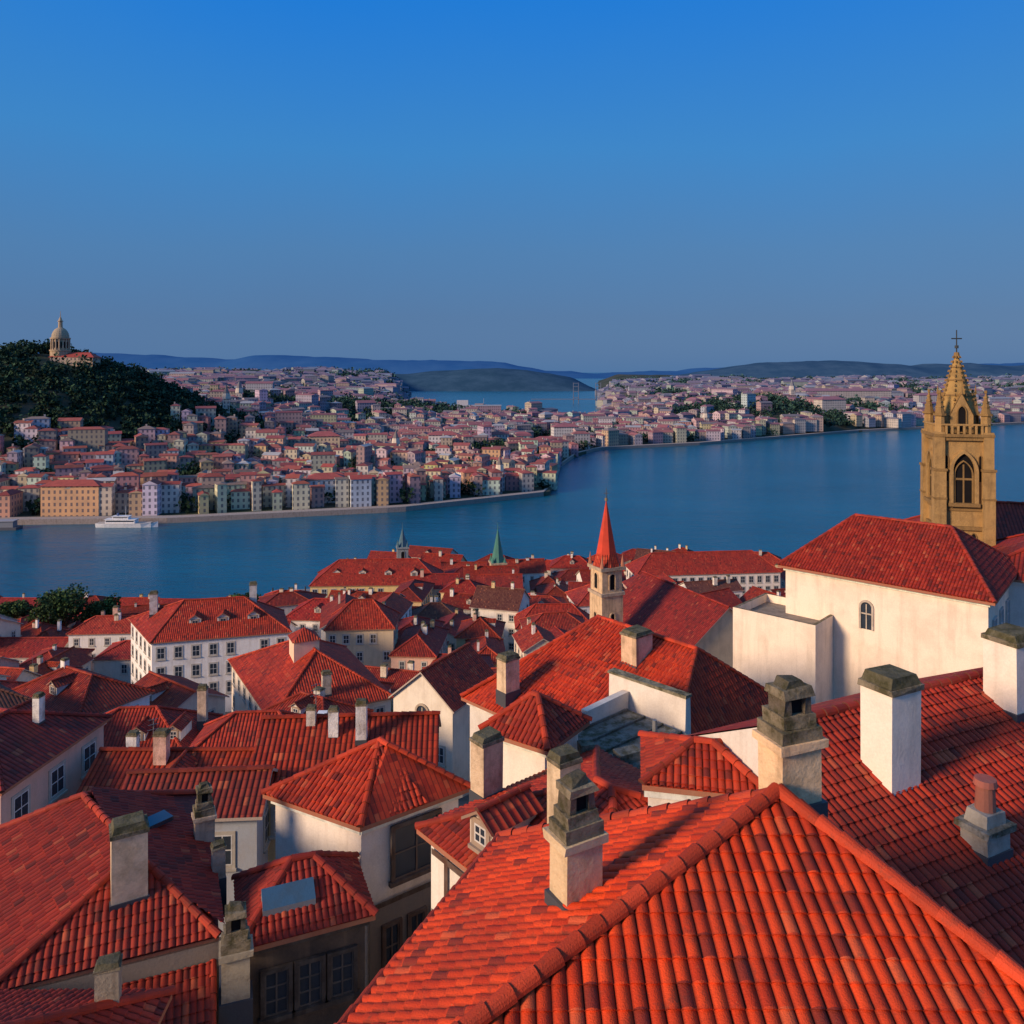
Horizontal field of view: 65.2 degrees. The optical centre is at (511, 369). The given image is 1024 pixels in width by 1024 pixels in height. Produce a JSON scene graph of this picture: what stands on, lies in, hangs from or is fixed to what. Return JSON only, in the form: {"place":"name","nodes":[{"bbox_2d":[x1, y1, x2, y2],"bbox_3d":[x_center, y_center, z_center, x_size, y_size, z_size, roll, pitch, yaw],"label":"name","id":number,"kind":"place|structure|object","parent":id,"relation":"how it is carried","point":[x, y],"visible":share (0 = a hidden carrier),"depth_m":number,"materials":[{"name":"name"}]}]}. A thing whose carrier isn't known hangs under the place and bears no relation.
{"place":"outdoors","nodes":[
{"label":"outdoors","id":0,"kind":"place"},
{"bbox_2d":[183,598,468,987],"bbox_3d":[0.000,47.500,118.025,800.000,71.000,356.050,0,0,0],"label":"ground","id":1,"kind":"structure","parent":0,"point":[462,801],"depth_m":74.27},
{"bbox_2d":[0,655,21,666],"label":"red roofed house","id":2,"kind":"structure","parent":1,"relation":"on","point":[6,662],"depth_m":135.71,"materials":[{"name":"ceramic"}]},
{"bbox_2d":[0,617,22,636],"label":"red roofed house","id":3,"kind":"structure","parent":1,"relation":"on","point":[9,628],"depth_m":159.82,"materials":[{"name":"paint"}]},
{"bbox_2d":[0,682,31,707],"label":"red roofed house","id":4,"kind":"structure","parent":1,"relation":"on","point":[9,698],"depth_m":74.17,"materials":[{"name":"tile"}]},
{"bbox_2d":[0,699,31,709],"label":"red roofed house","id":5,"kind":"structure","parent":1,"relation":"on","point":[26,705],"depth_m":69.19,"materials":[{"name":"tile"}]},
{"bbox_2d":[0,599,33,618],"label":"broadleaf tree","id":6,"kind":"object","parent":1,"relation":"on","point":[12,609],"visible":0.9,"depth_m":222.62,"materials":[{"name":"green plant"}]},
{"bbox_2d":[0,593,40,609],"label":"red roofed house","id":7,"kind":"structure","parent":1,"relation":"on","point":[30,600],"depth_m":243.55,"materials":[{"name":"tile"}]},
{"bbox_2d":[0,666,41,681],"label":"red roofed house","id":8,"kind":"structure","parent":1,"relation":"on","point":[19,674],"depth_m":123.64,"materials":[{"name":"tile"}]},
{"bbox_2d":[0,637,68,663],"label":"red roofed house","id":9,"kind":"structure","parent":1,"relation":"on","point":[22,649],"depth_m":155.94,"materials":[{"name":"tile"}]},
{"bbox_2d":[25,590,54,622],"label":"broadleaf tree","id":10,"kind":"object","parent":1,"relation":"on","point":[32,613],"visible":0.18,"depth_m":207.34,"materials":[{"name":"green plant"}]},
{"bbox_2d":[21,618,73,636],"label":"red roofed house","id":11,"kind":"structure","parent":1,"relation":"on","point":[35,628],"depth_m":191.03,"materials":[{"name":"tile"}]},
{"bbox_2d":[35,619,70,636],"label":"red roofed house","id":12,"kind":"structure","parent":1,"relation":"on","point":[58,631],"depth_m":168.72,"materials":[{"name":"tile"}]},
{"bbox_2d":[0,691,112,823],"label":"red roofed house","id":13,"kind":"structure","parent":1,"relation":"on","point":[47,757],"depth_m":46.66,"materials":[{"name":"tile"}]},
{"bbox_2d":[19,644,94,670],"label":"red roofed house","id":14,"kind":"structure","parent":1,"relation":"on","point":[50,652],"depth_m":146.90,"materials":[{"name":"tile"}]},
{"bbox_2d":[29,646,93,674],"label":"red roofed house","id":15,"kind":"structure","parent":1,"relation":"on","point":[76,656],"depth_m":137.25,"materials":[{"name":"tile"}]},
{"bbox_2d":[33,582,93,626],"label":"broadleaf tree","id":16,"kind":"object","parent":1,"relation":"on","point":[66,604],"visible":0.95,"depth_m":206.25,"materials":[{"name":"green plant"}]},
{"bbox_2d":[12,657,154,712],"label":"red roofed house","id":17,"kind":"structure","parent":1,"relation":"on","point":[65,687],"depth_m":81.04,"materials":[{"name":"tile"}]},
{"bbox_2d":[0,951,175,1023],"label":"corner tile roof house","id":18,"kind":"structure","parent":1,"relation":"on","point":[108,999],"depth_m":21.40,"materials":[{"name":"tile"}]},
{"bbox_2d":[66,605,134,671],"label":"red roofed house","id":19,"kind":"structure","parent":1,"relation":"on","point":[99,633],"depth_m":155.97,"materials":[{"name":"tile"}]},
{"bbox_2d":[80,593,121,621],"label":"broadleaf tree","id":20,"kind":"object","parent":1,"relation":"on","point":[106,605],"visible":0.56,"depth_m":209.61,"materials":[{"name":"green plant"}]},
{"bbox_2d":[92,640,130,682],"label":"red roofed house","id":21,"kind":"structure","parent":1,"relation":"on","point":[113,660],"depth_m":144.12,"materials":[{"name":"tile"}]},
{"bbox_2d":[0,781,226,1023],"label":"hipped roof house","id":22,"kind":"structure","parent":1,"relation":"on","point":[137,879],"depth_m":25.77,"materials":[{"name":"tile"}]},
{"bbox_2d":[117,593,159,608],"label":"red roofed house","id":23,"kind":"structure","parent":1,"relation":"on","point":[139,600],"depth_m":244.42,"materials":[{"name":"tile"}]},
{"bbox_2d":[121,602,170,613],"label":"red roofed house","id":24,"kind":"structure","parent":1,"relation":"on","point":[135,608],"depth_m":229.45,"materials":[{"name":"tile"}]},
{"bbox_2d":[104,684,222,746],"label":"dormer roof house","id":25,"kind":"structure","parent":1,"relation":"on","point":[185,726],"depth_m":73.06,"materials":[{"name":"tile"}]},
{"bbox_2d":[76,718,254,793],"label":"red roofed house","id":26,"kind":"structure","parent":1,"relation":"on","point":[110,766],"depth_m":47.51,"materials":[{"name":"tile"}]},
{"bbox_2d":[134,670,229,714],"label":"red roofed house","id":27,"kind":"structure","parent":1,"relation":"on","point":[175,691],"depth_m":92.51,"materials":[{"name":"tile"}]},
{"bbox_2d":[121,764,277,936],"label":"house","id":28,"kind":"structure","parent":1,"relation":"on","point":[240,802],"depth_m":40.64,"materials":[{"name":"tile"}]},
{"bbox_2d":[127,581,291,711],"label":"white townhouse","id":29,"kind":"structure","parent":1,"relation":"on","point":[201,640],"depth_m":129.08,"materials":[{"name":"paint"}]},
{"bbox_2d":[189,709,327,746],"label":"house","id":30,"kind":"structure","parent":1,"relation":"on","point":[241,728],"depth_m":68.52,"materials":[{"name":"tile"}]},
{"bbox_2d":[258,591,312,614],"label":"red roofed house","id":31,"kind":"structure","parent":1,"relation":"on","point":[288,602],"depth_m":192.32,"materials":[{"name":"tile"}]},
{"bbox_2d":[258,583,326,600],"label":"red roofed house","id":32,"kind":"structure","parent":1,"relation":"on","point":[317,595],"depth_m":206.99,"materials":[{"name":"tile"}]},
{"bbox_2d":[219,850,378,1023],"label":"dark courtyard house","id":33,"kind":"structure","parent":1,"relation":"on","point":[292,946],"depth_m":26.47,"materials":[{"name":"tile"}]},
{"bbox_2d":[227,627,392,711],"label":"house","id":34,"kind":"structure","parent":1,"relation":"on","point":[304,659],"depth_m":94.48,"materials":[{"name":"tile"}]},
{"bbox_2d":[286,595,333,637],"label":"red roofed house","id":35,"kind":"structure","parent":1,"relation":"on","point":[306,614],"depth_m":165.62,"materials":[{"name":"tile"}]},
{"bbox_2d":[262,686,373,713],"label":"red roofed house","id":36,"kind":"structure","parent":1,"relation":"on","point":[300,701],"depth_m":82.77,"materials":[{"name":"tile"}]},
{"bbox_2d":[319,592,356,640],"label":"red roofed house","id":37,"kind":"structure","parent":1,"relation":"on","point":[331,607],"depth_m":160.29,"materials":[{"name":"tile"}]},
{"bbox_2d":[251,683,440,861],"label":"red roofed house","id":38,"kind":"structure","parent":1,"relation":"on","point":[288,745],"depth_m":44.74,"materials":[{"name":"tile"}]},
{"bbox_2d":[323,598,400,667],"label":"beige house","id":39,"kind":"structure","parent":1,"relation":"on","point":[365,631],"depth_m":141.18,"materials":[{"name":"paint"}]},
{"bbox_2d":[261,736,470,987],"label":"white corner house","id":40,"kind":"structure","parent":1,"relation":"on","point":[372,801],"depth_m":31.49,"materials":[{"name":"tile"}]},
{"bbox_2d":[327,587,405,599],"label":"red roofed house","id":41,"kind":"structure","parent":1,"relation":"on","point":[371,594],"depth_m":181.82,"materials":[{"name":"tile"}]},
{"bbox_2d":[309,558,443,597],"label":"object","id":42,"kind":"structure","parent":1,"relation":"on","point":[385,575],"depth_m":232.55,"materials":[{"name":"tile"}]},
{"bbox_2d":[367,549,410,558],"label":"red roofed house","id":43,"kind":"structure","parent":1,"relation":"on","point":[380,554],"depth_m":271.62,"materials":[{"name":"tile"}]},
{"bbox_2d":[364,660,418,711],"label":"red roofed house","id":44,"kind":"structure","parent":1,"relation":"on","point":[398,678],"depth_m":124.06,"materials":[{"name":"tile"}]},
{"bbox_2d":[377,591,412,621],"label":"red roofed house","id":45,"kind":"structure","parent":1,"relation":"on","point":[399,603],"depth_m":172.77,"materials":[{"name":"tile"}]},
{"bbox_2d":[396,522,408,557],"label":"slate spire tower","id":46,"kind":"structure","parent":1,"relation":"on","point":[402,546],"depth_m":250.56,"materials":[{"name":"stone"}]},
{"bbox_2d":[394,579,434,605],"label":"red roofed house","id":47,"kind":"structure","parent":1,"relation":"on","point":[416,592],"depth_m":204.69,"materials":[{"name":"tile"}]},
{"bbox_2d":[388,619,449,670],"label":"red roofed house","id":48,"kind":"structure","parent":1,"relation":"on","point":[422,644],"depth_m":141.30,"materials":[{"name":"tile"}]},
{"bbox_2d":[398,615,444,639],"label":"red roofed house","id":49,"kind":"structure","parent":1,"relation":"on","point":[403,623],"depth_m":159.06,"materials":[{"name":"tile"}]},
{"bbox_2d":[408,545,458,558],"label":"red roofed house","id":50,"kind":"structure","parent":1,"relation":"on","point":[414,551],"depth_m":285.12,"materials":[{"name":"tile"}]},
{"bbox_2d":[411,595,463,619],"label":"red roofed house","id":51,"kind":"structure","parent":1,"relation":"on","point":[436,609],"depth_m":180.96,"materials":[{"name":"tile"}]},
{"bbox_2d":[419,569,459,601],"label":"red roofed house","id":52,"kind":"structure","parent":1,"relation":"on","point":[441,581],"depth_m":217.54,"materials":[{"name":"tile"}]},
{"bbox_2d":[388,642,494,796],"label":"arched window house","id":53,"kind":"structure","parent":1,"relation":"on","point":[442,684],"depth_m":76.61,"materials":[{"name":"paint"}]},
{"bbox_2d":[420,550,467,568],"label":"red roofed house","id":54,"kind":"structure","parent":1,"relation":"on","point":[435,559],"depth_m":272.45,"materials":[{"name":"tile"}]},
{"bbox_2d":[439,608,472,652],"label":"red roofed house","id":55,"kind":"structure","parent":1,"relation":"on","point":[454,620],"depth_m":166.97,"materials":[{"name":"tile"}]},
{"bbox_2d":[441,588,473,613],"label":"red roofed house","id":56,"kind":"structure","parent":1,"relation":"on","point":[459,600],"depth_m":192.54,"materials":[{"name":"tile"}]},
{"bbox_2d":[439,574,488,599],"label":"red roofed house","id":57,"kind":"structure","parent":1,"relation":"on","point":[466,585],"depth_m":204.97,"materials":[{"name":"tile"}]},
{"bbox_2d":[441,558,487,572],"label":"red roofed house","id":58,"kind":"structure","parent":1,"relation":"on","point":[448,565],"depth_m":256.97,"materials":[{"name":"tile"}]},
{"bbox_2d":[454,608,505,648],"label":"red roofed house","id":59,"kind":"structure","parent":1,"relation":"on","point":[476,625],"depth_m":155.78,"materials":[{"name":"tile"}]},
{"bbox_2d":[465,629,505,666],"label":"red roofed house","id":60,"kind":"structure","parent":1,"relation":"on","point":[492,646],"depth_m":147.64,"materials":[{"name":"tile"}]},
{"bbox_2d":[463,564,518,580],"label":"red roofed house","id":61,"kind":"structure","parent":1,"relation":"on","point":[472,571],"depth_m":229.17,"materials":[{"name":"tile"}]},
{"bbox_2d":[488,529,506,565],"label":"green spire church tower","id":62,"kind":"structure","parent":1,"relation":"on","point":[497,558],"depth_m":234.87,"materials":[{"name":"metal"}]},
{"bbox_2d":[476,568,522,588],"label":"red roofed house","id":63,"kind":"structure","parent":1,"relation":"on","point":[503,580],"depth_m":216.11,"materials":[{"name":"tile"}]},
{"bbox_2d":[469,581,530,650],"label":"red roofed house","id":64,"kind":"structure","parent":1,"relation":"on","point":[506,604],"depth_m":179.27,"materials":[{"name":"tile"}]},
{"bbox_2d":[506,554,546,592],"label":"red roofed house","id":65,"kind":"structure","parent":1,"relation":"on","point":[532,568],"depth_m":242.99,"materials":[{"name":"tile"}]},
{"bbox_2d":[415,726,647,909],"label":"dormered timber house","id":66,"kind":"structure","parent":1,"relation":"on","point":[458,839],"depth_m":25.89,"materials":[{"name":"ceramic"}]},
{"bbox_2d":[512,617,555,659],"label":"red roofed house","id":67,"kind":"structure","parent":1,"relation":"on","point":[530,637],"depth_m":135.24,"materials":[{"name":"tile"}]},
{"bbox_2d":[478,690,591,787],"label":"attic tower house","id":68,"kind":"structure","parent":1,"relation":"on","point":[533,727],"depth_m":31.45,"materials":[{"name":"tile"}]},
{"bbox_2d":[529,571,565,591],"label":"red roofed house","id":69,"kind":"structure","parent":1,"relation":"on","point":[546,578],"depth_m":230.33,"materials":[{"name":"tile"}]},
{"bbox_2d":[529,591,569,605],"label":"red roofed house","id":70,"kind":"structure","parent":1,"relation":"on","point":[534,599],"depth_m":192.60,"materials":[{"name":"tile"}]},
{"bbox_2d":[518,611,584,630],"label":"red roofed house","id":71,"kind":"structure","parent":1,"relation":"on","point":[567,621],"depth_m":155.77,"materials":[{"name":"tile"}]},
{"bbox_2d":[514,603,589,631],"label":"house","id":72,"kind":"structure","parent":1,"relation":"on","point":[535,608],"depth_m":172.26,"materials":[{"name":"tile"}]},
{"bbox_2d":[536,578,567,596],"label":"red roofed house","id":73,"kind":"structure","parent":1,"relation":"on","point":[556,588],"depth_m":218.19,"materials":[{"name":"tile"}]},
{"bbox_2d":[551,569,587,583],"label":"red roofed house","id":74,"kind":"structure","parent":1,"relation":"on","point":[568,575],"depth_m":242.00,"materials":[{"name":"tile"}]},
{"bbox_2d":[549,551,593,575],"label":"red roofed house","id":75,"kind":"structure","parent":1,"relation":"on","point":[566,562],"depth_m":255.40,"materials":[{"name":"tile"}]},
{"bbox_2d":[565,584,590,613],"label":"red roofed house","id":76,"kind":"structure","parent":1,"relation":"on","point":[579,597],"depth_m":191.15,"materials":[{"name":"tile"}]},
{"bbox_2d":[575,567,625,581],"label":"red roofed house","id":77,"kind":"structure","parent":1,"relation":"on","point":[583,575],"depth_m":229.44,"materials":[{"name":"tile"}]},
{"bbox_2d":[460,614,768,781],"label":"hipped house","id":78,"kind":"structure","parent":1,"relation":"on","point":[572,667],"depth_m":42.03,"materials":[{"name":"tile"}]},
{"bbox_2d":[577,668,691,768],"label":"roof terrace","id":79,"kind":"structure","parent":1,"relation":"on","point":[627,709],"depth_m":35.21,"materials":[{"name":"paint"}]},
{"bbox_2d":[633,545,675,560],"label":"red roofed house","id":80,"kind":"structure","parent":1,"relation":"on","point":[640,552],"depth_m":272.55,"materials":[{"name":"tile"}]},
{"bbox_2d":[587,488,732,666],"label":"parish church with red spire","id":81,"kind":"structure","parent":1,"relation":"on","point":[658,605],"depth_m":108.31,"materials":[{"name":"tile"}]},
{"bbox_2d":[334,675,1023,1023],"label":"hipped tile roof house","id":82,"kind":"structure","parent":1,"relation":"on","point":[778,896],"depth_m":11.94,"materials":[{"name":"tile"}]},
{"bbox_2d":[638,730,758,806],"bbox_3d":[6.003,18.890,25.201,4.204,14.681,3.473,0,0,12],"label":"white annex","id":83,"kind":"object","parent":1,"relation":"on","point":[674,767],"visible":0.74,"depth_m":24.24,"materials":[{"name":"tile"}]},
{"bbox_2d":[625,550,781,594],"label":"white waterfront building","id":84,"kind":"structure","parent":1,"relation":"on","point":[748,569],"depth_m":235.92,"materials":[{"name":"tile"}]},
{"bbox_2d":[679,575,743,597],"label":"red roofed house","id":85,"kind":"structure","parent":1,"relation":"on","point":[715,583],"depth_m":205.15,"materials":[{"name":"tile"}]},
{"bbox_2d":[699,587,742,609],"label":"red roofed house","id":86,"kind":"structure","parent":1,"relation":"on","point":[728,597],"depth_m":181.88,"materials":[{"name":"tile"}]},
{"bbox_2d":[739,586,781,601],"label":"red roofed house","id":87,"kind":"structure","parent":1,"relation":"on","point":[752,592],"depth_m":185.23,"materials":[{"name":"tile"}]},
{"bbox_2d":[754,549,781,567],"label":"red roofed house","id":88,"kind":"structure","parent":1,"relation":"on","point":[771,558],"depth_m":270.06,"materials":[{"name":"tile"}]},
{"bbox_2d":[733,593,832,704],"bbox_3d":[20.466,26.800,59.167,6.224,18.400,5.307,0,0,43],"label":"convent annex","id":89,"kind":"object","parent":1,"relation":"on","point":[772,638],"visible":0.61,"depth_m":57.20,"materials":[{"name":"paint"}]},
{"bbox_2d":[689,623,1023,967],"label":"ridge roof house","id":90,"kind":"structure","parent":1,"relation":"on","point":[923,783],"depth_m":20.21,"materials":[{"name":"tile"}]},
{"bbox_2d":[776,513,1017,698],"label":"white convent","id":91,"kind":"structure","parent":1,"relation":"on","point":[920,599],"depth_m":55.58,"materials":[{"name":"paint"}]},
{"bbox_2d":[919,330,996,545],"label":"gothic bell tower","id":92,"kind":"structure","parent":1,"relation":"on","point":[958,471],"depth_m":68.20,"materials":[{"name":"stone"}]},
{"bbox_2d":[906,501,1023,538],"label":"cathedral nave","id":93,"kind":"structure","parent":1,"relation":"on","point":[1009,518],"depth_m":74.22,"materials":[{"name":"tile"}]},
{"bbox_2d":[992,533,1023,626],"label":"cloister wing","id":94,"kind":"structure","parent":1,"relation":"on","point":[1012,547],"depth_m":57.34,"materials":[{"name":"red tile"}]},
{"bbox_2d":[396,368,594,390],"bbox_3d":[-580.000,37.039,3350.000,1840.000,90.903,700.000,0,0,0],"label":"wooded hill","id":95,"kind":"structure","parent":0,"point":[494,379],"depth_m":3117.25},
{"bbox_2d":[0,372,1023,597],"bbox_3d":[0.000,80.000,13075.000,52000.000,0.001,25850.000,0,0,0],"label":"river water","id":96,"kind":"structure","parent":0,"point":[782,498],"depth_m":422.44,"materials":[{"name":"blue liquid"}]},
{"bbox_2d":[0,519,22,530],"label":"floating pontoon","id":97,"kind":"object","parent":96,"relation":"on","point":[8,524],"visible":1,"depth_m":400.20,"materials":[{"name":"metal"}]},
{"bbox_2d":[95,513,157,527],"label":"excursion ship","id":98,"kind":"object","parent":96,"relation":"on","point":[121,521],"visible":1,"depth_m":405.80,"materials":[{"name":"paint"}]},
{"bbox_2d":[531,383,600,403],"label":"distant bridge","id":99,"kind":"structure","parent":96,"relation":"on","point":[578,399],"depth_m":1899.21,"materials":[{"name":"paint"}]},
{"bbox_2d":[0,353,1023,516],"bbox_3d":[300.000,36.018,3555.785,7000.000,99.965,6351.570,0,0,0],"label":"bank terrain","id":100,"kind":"structure","parent":0,"point":[116,424],"depth_m":578.63,"materials":[{"name":"green plant"}]},
{"bbox_2d":[49,311,101,368],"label":"domed basilica","id":101,"kind":"structure","parent":100,"relation":"on","point":[60,338],"depth_m":630.92,"materials":[{"name":"stone"}]},
{"bbox_2d":[0,422,1023,524],"bbox_3d":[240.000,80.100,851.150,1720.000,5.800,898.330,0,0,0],"label":"quay promenade","id":102,"kind":"structure","parent":100,"relation":"on","point":[243,515],"depth_m":445.93,"materials":[{"name":"stone"}]},
{"bbox_2d":[0,366,1023,516],"bbox_3d":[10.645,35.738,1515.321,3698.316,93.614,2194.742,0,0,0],"label":"distant city","id":103,"kind":"object","parent":100,"relation":"on","point":[296,468],"visible":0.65,"depth_m":620.83},
{"bbox_2d":[0,338,1023,514],"bbox_3d":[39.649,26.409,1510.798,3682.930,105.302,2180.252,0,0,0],"label":"distant trees","id":104,"kind":"object","parent":100,"relation":"on","point":[154,388],"visible":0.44,"depth_m":622.29,"materials":[{"name":"green plant"}]},
{"bbox_2d":[0,0,1023,371],"label":"sky","id":105,"kind":"structure","parent":0,"point":[546,185],"materials":[{"name":"blue"}]},
{"bbox_2d":[38,352,1023,378],"bbox_3d":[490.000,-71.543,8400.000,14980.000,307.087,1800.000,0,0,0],"label":"hills","id":106,"kind":"structure","parent":0,"point":[263,362],"depth_m":7988.57,"materials":[{"name":"blue"}]},
{"bbox_2d":[673,360,1023,377],"bbox_3d":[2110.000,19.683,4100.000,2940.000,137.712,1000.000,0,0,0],"label":"hills","id":107,"kind":"structure","parent":0,"point":[828,368],"depth_m":3876.76,"materials":[{"name":"blue"}]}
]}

